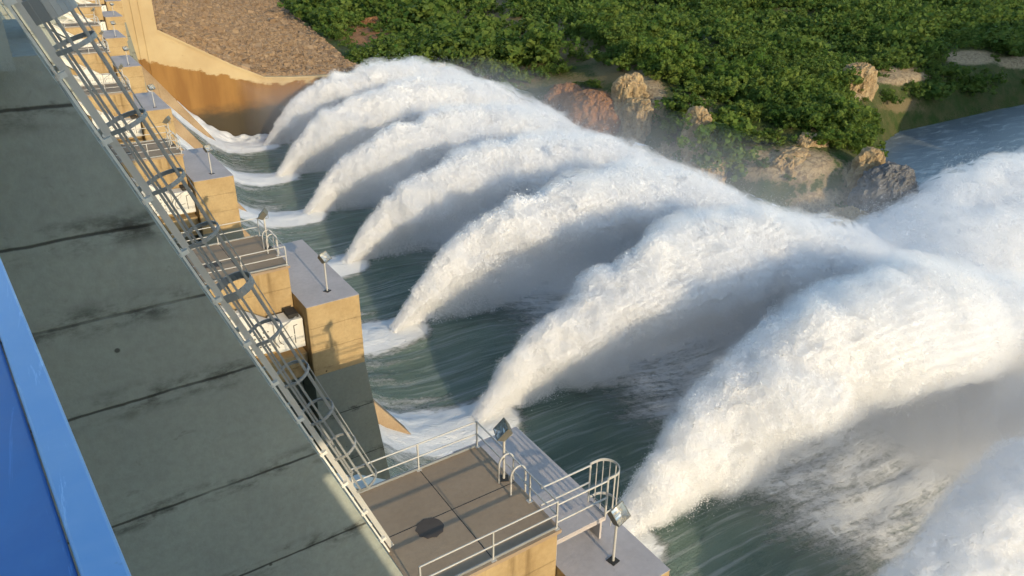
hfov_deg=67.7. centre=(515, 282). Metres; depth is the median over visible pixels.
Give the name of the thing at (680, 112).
hillside tree
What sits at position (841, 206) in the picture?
hillside tree
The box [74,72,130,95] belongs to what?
guard railing
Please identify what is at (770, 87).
hillside tree
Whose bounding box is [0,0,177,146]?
spillway pier
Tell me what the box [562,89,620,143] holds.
rock outcrop
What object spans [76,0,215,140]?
spillway pier
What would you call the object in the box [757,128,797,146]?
hillside tree
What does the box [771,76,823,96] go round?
hillside tree
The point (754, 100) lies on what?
hillside tree
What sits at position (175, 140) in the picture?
guard railing
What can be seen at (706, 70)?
hillside tree
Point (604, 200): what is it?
water jet
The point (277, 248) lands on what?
guard railing
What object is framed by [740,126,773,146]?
hillside tree
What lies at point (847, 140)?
hillside tree
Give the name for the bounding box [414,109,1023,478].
mist
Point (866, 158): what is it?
rock outcrop
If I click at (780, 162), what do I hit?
rock outcrop
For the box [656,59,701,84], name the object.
hillside tree
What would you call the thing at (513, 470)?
grab rail ladder
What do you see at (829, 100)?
hillside tree
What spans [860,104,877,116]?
hillside tree
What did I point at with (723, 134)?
hillside tree
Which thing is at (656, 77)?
hillside tree
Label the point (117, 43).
spillway pier
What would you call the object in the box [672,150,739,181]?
hillside tree
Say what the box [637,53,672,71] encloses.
hillside tree
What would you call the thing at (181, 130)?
spillway pier
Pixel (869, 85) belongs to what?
rock outcrop
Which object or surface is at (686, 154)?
rock
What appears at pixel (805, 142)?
rock outcrop
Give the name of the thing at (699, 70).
hillside tree
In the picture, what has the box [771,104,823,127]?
hillside tree
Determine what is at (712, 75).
hillside tree
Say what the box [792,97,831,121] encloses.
hillside tree
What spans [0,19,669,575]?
spillway pier
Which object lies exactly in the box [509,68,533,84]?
hillside tree
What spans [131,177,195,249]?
radial gate
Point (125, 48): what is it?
floodlight
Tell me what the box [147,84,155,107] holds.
floodlight
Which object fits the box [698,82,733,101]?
hillside tree
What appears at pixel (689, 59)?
hillside tree
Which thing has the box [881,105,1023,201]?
river
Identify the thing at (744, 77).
hillside tree
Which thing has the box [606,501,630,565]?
floodlight
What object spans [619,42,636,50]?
hillside tree
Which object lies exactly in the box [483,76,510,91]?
hillside tree
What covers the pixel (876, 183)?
rock outcrop
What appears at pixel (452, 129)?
water jet
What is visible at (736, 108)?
hillside tree
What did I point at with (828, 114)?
hillside tree
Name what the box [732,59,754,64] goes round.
hillside tree
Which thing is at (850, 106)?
hillside tree
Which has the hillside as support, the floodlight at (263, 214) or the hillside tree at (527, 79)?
the hillside tree at (527, 79)
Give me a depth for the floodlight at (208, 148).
59.24 m
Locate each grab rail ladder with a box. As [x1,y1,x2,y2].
[166,131,178,147]
[262,229,278,253]
[498,453,526,495]
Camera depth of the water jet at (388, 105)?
176.48 m
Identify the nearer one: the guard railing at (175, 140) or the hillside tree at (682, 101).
the guard railing at (175, 140)
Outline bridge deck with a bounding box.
[0,13,15,71]
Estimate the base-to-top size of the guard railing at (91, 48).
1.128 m
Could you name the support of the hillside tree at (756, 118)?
on the hillside
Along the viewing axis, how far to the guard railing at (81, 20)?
117.59 m
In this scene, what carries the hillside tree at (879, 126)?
on the hillside
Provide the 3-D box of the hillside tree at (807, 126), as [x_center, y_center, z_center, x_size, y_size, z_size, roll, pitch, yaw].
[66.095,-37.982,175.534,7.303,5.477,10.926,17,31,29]
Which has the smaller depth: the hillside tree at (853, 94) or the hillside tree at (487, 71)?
the hillside tree at (853, 94)
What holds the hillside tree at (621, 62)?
on the hillside
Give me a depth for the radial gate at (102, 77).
96.49 m
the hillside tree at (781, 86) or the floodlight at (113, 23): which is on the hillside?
the hillside tree at (781, 86)
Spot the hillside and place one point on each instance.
(822, 172)
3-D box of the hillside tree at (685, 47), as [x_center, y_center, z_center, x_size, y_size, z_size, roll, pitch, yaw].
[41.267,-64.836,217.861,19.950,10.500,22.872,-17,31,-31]
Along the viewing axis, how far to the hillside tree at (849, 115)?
175.26 m
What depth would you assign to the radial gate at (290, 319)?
40.83 m
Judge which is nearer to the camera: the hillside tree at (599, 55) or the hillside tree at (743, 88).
the hillside tree at (743, 88)
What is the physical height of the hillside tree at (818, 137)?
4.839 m
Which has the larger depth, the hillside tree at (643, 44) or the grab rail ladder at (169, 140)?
the hillside tree at (643, 44)
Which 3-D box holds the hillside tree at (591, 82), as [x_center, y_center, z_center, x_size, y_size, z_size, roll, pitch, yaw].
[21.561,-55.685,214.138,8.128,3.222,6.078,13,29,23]
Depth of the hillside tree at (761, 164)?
162.73 m
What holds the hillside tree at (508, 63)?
on the hillside
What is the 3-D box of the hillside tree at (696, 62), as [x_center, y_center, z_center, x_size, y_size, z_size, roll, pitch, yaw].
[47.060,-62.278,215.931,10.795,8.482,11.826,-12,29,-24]
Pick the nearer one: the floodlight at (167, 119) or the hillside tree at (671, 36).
the floodlight at (167, 119)
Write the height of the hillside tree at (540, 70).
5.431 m
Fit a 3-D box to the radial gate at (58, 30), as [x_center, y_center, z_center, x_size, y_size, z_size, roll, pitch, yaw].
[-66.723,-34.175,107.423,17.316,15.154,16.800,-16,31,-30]
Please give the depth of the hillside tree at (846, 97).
189.33 m
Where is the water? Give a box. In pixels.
[148,90,966,575]
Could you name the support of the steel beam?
attached to the bridge deck
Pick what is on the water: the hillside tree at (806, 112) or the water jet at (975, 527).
the water jet at (975, 527)
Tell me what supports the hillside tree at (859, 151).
on the hillside
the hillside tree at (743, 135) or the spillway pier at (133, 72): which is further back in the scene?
the hillside tree at (743, 135)
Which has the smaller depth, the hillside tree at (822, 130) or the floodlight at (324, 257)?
the floodlight at (324, 257)
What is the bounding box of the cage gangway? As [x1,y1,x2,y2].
[540,458,619,554]
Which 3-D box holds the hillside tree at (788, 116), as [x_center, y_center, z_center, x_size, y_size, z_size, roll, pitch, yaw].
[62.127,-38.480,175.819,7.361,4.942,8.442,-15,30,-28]
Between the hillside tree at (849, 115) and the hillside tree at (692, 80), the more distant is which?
the hillside tree at (692, 80)
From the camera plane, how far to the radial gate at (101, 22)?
136.74 m
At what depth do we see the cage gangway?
25.29 m
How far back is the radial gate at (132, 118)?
77.39 m
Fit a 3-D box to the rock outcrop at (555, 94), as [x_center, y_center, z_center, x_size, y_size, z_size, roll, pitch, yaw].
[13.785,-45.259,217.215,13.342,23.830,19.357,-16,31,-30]
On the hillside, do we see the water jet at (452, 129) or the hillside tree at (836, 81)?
the hillside tree at (836, 81)
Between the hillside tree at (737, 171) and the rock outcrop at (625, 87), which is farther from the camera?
the rock outcrop at (625, 87)
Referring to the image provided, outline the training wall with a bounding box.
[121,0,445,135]
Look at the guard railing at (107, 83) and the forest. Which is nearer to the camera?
the guard railing at (107, 83)
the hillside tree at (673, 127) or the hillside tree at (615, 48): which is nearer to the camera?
the hillside tree at (673, 127)
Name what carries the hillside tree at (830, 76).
on the hillside
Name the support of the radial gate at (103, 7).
attached to the spillway pier at (165, 95)
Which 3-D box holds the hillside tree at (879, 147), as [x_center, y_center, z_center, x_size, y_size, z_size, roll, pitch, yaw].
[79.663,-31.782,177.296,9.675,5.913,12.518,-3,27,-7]
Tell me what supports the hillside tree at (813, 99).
on the hillside
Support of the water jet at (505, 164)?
on the water
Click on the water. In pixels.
(854, 508)
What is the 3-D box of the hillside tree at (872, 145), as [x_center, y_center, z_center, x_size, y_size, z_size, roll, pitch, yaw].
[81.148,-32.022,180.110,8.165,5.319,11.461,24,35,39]
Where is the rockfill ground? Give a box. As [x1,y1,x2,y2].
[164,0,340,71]
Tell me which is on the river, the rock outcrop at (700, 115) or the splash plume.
the splash plume
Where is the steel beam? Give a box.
[0,258,130,575]
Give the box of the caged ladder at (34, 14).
[2,0,393,551]
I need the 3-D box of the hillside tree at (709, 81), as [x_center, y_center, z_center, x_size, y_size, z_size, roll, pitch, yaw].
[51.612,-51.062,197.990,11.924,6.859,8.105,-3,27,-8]
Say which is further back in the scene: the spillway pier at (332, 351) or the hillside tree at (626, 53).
the hillside tree at (626, 53)
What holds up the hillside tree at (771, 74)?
on the hillside
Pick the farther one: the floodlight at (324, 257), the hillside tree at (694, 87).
the hillside tree at (694, 87)
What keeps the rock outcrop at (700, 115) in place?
on the hillside
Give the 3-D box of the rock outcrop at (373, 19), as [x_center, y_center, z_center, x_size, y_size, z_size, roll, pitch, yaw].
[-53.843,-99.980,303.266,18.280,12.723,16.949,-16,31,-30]
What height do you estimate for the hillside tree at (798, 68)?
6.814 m
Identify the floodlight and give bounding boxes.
[110,21,116,36]
[118,63,125,86]
[122,46,129,64]
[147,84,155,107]
[162,115,174,145]
[203,144,214,174]
[257,207,271,248]
[318,250,331,292]
[493,418,512,481]
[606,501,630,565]
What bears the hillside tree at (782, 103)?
on the hillside
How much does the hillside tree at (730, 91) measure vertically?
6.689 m
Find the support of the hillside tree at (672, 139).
on the hillside
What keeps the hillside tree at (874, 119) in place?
on the hillside
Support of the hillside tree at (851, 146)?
on the hillside
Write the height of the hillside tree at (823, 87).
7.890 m
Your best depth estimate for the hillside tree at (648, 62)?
203.06 m
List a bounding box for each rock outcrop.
[361,15,387,26]
[542,82,581,116]
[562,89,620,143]
[611,72,649,142]
[618,97,653,155]
[675,106,713,166]
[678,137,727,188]
[771,146,810,177]
[796,132,828,147]
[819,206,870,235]
[843,62,878,101]
[845,146,885,190]
[847,161,922,227]
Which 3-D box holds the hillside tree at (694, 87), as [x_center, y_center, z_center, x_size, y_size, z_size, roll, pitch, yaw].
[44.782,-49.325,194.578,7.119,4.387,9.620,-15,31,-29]
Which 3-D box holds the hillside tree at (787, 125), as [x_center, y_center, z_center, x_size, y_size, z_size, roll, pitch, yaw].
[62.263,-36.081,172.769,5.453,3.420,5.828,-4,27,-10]
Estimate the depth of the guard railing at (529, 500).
24.44 m
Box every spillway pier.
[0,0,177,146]
[0,2,410,433]
[0,12,389,479]
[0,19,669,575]
[39,24,250,236]
[50,19,245,210]
[58,4,202,148]
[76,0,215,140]
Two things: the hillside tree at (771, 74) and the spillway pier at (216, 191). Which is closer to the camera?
the spillway pier at (216, 191)
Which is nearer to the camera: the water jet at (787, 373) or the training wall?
the water jet at (787, 373)
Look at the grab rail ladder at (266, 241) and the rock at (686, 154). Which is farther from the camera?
the rock at (686, 154)
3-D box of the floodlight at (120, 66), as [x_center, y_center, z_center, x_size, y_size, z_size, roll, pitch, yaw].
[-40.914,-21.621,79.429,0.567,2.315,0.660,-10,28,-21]
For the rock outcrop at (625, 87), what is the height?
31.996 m
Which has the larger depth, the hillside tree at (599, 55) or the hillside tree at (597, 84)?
the hillside tree at (599, 55)
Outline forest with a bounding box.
[277,0,1023,121]
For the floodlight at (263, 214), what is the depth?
42.39 m
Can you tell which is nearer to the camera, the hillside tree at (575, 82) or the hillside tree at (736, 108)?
the hillside tree at (736, 108)
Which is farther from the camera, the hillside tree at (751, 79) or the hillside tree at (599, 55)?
the hillside tree at (599, 55)
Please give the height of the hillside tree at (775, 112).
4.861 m
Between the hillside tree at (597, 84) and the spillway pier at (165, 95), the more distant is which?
the hillside tree at (597, 84)
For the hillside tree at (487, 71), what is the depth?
231.25 m
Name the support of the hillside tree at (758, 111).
on the hillside
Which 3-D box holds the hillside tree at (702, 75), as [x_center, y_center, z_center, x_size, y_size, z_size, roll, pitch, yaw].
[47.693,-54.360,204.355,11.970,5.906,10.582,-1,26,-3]
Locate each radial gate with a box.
[46,22,105,47]
[59,12,106,30]
[60,56,114,85]
[75,0,106,10]
[77,100,142,145]
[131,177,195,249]
[220,305,423,492]
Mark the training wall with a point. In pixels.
(215, 92)
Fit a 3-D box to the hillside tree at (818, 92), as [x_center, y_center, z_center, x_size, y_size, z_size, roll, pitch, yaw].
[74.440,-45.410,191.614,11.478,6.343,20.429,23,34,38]
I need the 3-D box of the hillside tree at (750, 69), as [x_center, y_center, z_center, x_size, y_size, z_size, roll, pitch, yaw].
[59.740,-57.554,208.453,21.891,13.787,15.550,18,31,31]
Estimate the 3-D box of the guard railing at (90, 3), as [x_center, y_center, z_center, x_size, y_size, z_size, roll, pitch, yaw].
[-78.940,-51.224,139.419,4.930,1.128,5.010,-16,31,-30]
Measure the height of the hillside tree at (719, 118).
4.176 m
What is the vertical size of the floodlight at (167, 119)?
2.315 m
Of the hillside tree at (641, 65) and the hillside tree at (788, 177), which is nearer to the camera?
the hillside tree at (788, 177)
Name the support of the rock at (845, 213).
on the hillside
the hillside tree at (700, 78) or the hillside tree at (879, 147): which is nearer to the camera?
the hillside tree at (879, 147)
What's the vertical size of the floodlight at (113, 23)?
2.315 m
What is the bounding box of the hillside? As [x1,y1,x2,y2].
[280,0,1023,223]
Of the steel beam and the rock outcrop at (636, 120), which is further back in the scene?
the rock outcrop at (636, 120)
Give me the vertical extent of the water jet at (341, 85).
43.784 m
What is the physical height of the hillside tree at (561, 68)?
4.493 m
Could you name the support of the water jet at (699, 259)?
on the water
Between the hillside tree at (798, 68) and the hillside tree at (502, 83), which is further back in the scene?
the hillside tree at (502, 83)
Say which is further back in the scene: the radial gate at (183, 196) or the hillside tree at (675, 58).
the hillside tree at (675, 58)
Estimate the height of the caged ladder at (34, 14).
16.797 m
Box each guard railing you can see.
[60,14,99,27]
[63,37,109,54]
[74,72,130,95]
[81,0,100,6]
[109,125,182,162]
[171,218,288,283]
[351,421,559,575]
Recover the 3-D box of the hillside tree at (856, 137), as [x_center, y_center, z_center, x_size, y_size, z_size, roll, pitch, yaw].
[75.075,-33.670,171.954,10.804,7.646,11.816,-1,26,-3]
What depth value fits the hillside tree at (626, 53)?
211.10 m
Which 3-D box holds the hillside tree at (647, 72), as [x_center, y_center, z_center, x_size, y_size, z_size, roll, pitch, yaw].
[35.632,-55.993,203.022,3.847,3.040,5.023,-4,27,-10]
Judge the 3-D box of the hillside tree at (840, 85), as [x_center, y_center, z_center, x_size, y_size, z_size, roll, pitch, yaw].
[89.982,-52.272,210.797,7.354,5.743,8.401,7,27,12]
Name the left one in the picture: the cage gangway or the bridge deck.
the bridge deck
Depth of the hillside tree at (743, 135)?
167.58 m
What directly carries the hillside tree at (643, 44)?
on the hillside
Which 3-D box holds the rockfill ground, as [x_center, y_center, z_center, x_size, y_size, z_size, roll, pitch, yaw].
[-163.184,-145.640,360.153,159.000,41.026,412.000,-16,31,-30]
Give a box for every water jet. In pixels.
[263,54,519,144]
[273,61,578,176]
[302,93,655,213]
[341,119,730,263]
[389,140,816,332]
[469,189,937,424]
[613,242,1023,537]
[871,416,1023,575]
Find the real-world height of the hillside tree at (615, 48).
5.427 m
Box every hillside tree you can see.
[472,59,506,76]
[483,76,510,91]
[486,57,521,79]
[495,75,524,90]
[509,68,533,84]
[519,75,533,82]
[525,61,556,79]
[544,62,569,74]
[572,81,586,89]
[579,79,599,88]
[586,49,618,64]
[586,80,601,88]
[604,43,627,55]
[604,54,636,71]
[618,48,647,59]
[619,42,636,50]
[620,30,691,55]
[625,36,679,63]
[634,51,683,69]
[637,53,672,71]
[642,67,655,75]
[645,58,674,76]
[648,37,708,68]
[648,72,663,80]
[652,111,682,137]
[653,44,703,66]
[654,86,712,112]
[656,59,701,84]
[662,135,675,145]
[666,105,691,117]
[672,81,704,94]
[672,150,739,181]
[673,138,765,177]
[676,67,713,85]
[676,110,753,161]
[678,53,697,68]
[681,74,709,94]
[683,76,708,83]
[692,56,708,73]
[696,47,772,78]
[698,68,713,74]
[698,74,718,94]
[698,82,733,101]
[701,71,754,82]
[703,73,742,82]
[707,79,752,101]
[707,99,754,122]
[712,79,750,101]
[714,113,731,127]
[718,69,770,97]
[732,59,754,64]
[733,129,745,147]
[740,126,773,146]
[741,102,773,119]
[743,91,770,105]
[744,112,760,122]
[745,85,773,96]
[750,77,810,105]
[753,65,803,92]
[754,157,770,168]
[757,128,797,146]
[761,109,801,121]
[762,93,798,108]
[764,103,794,126]
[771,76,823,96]
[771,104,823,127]
[773,65,807,75]
[780,116,803,128]
[783,174,796,180]
[786,85,841,111]
[787,105,817,128]
[788,101,844,127]
[791,93,872,124]
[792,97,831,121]
[793,69,844,92]
[797,91,826,97]
[798,96,859,126]
[800,83,861,103]
[801,113,854,141]
[802,128,841,146]
[811,89,855,102]
[816,73,842,86]
[827,116,876,143]
[829,135,851,149]
[830,106,872,133]
[835,83,854,92]
[835,201,847,207]
[836,91,861,104]
[843,141,864,153]
[854,105,879,135]
[854,132,887,156]
[854,143,888,154]
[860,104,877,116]
[866,120,881,132]
[866,143,885,149]
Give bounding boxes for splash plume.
[726,135,1023,406]
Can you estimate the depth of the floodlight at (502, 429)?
25.36 m

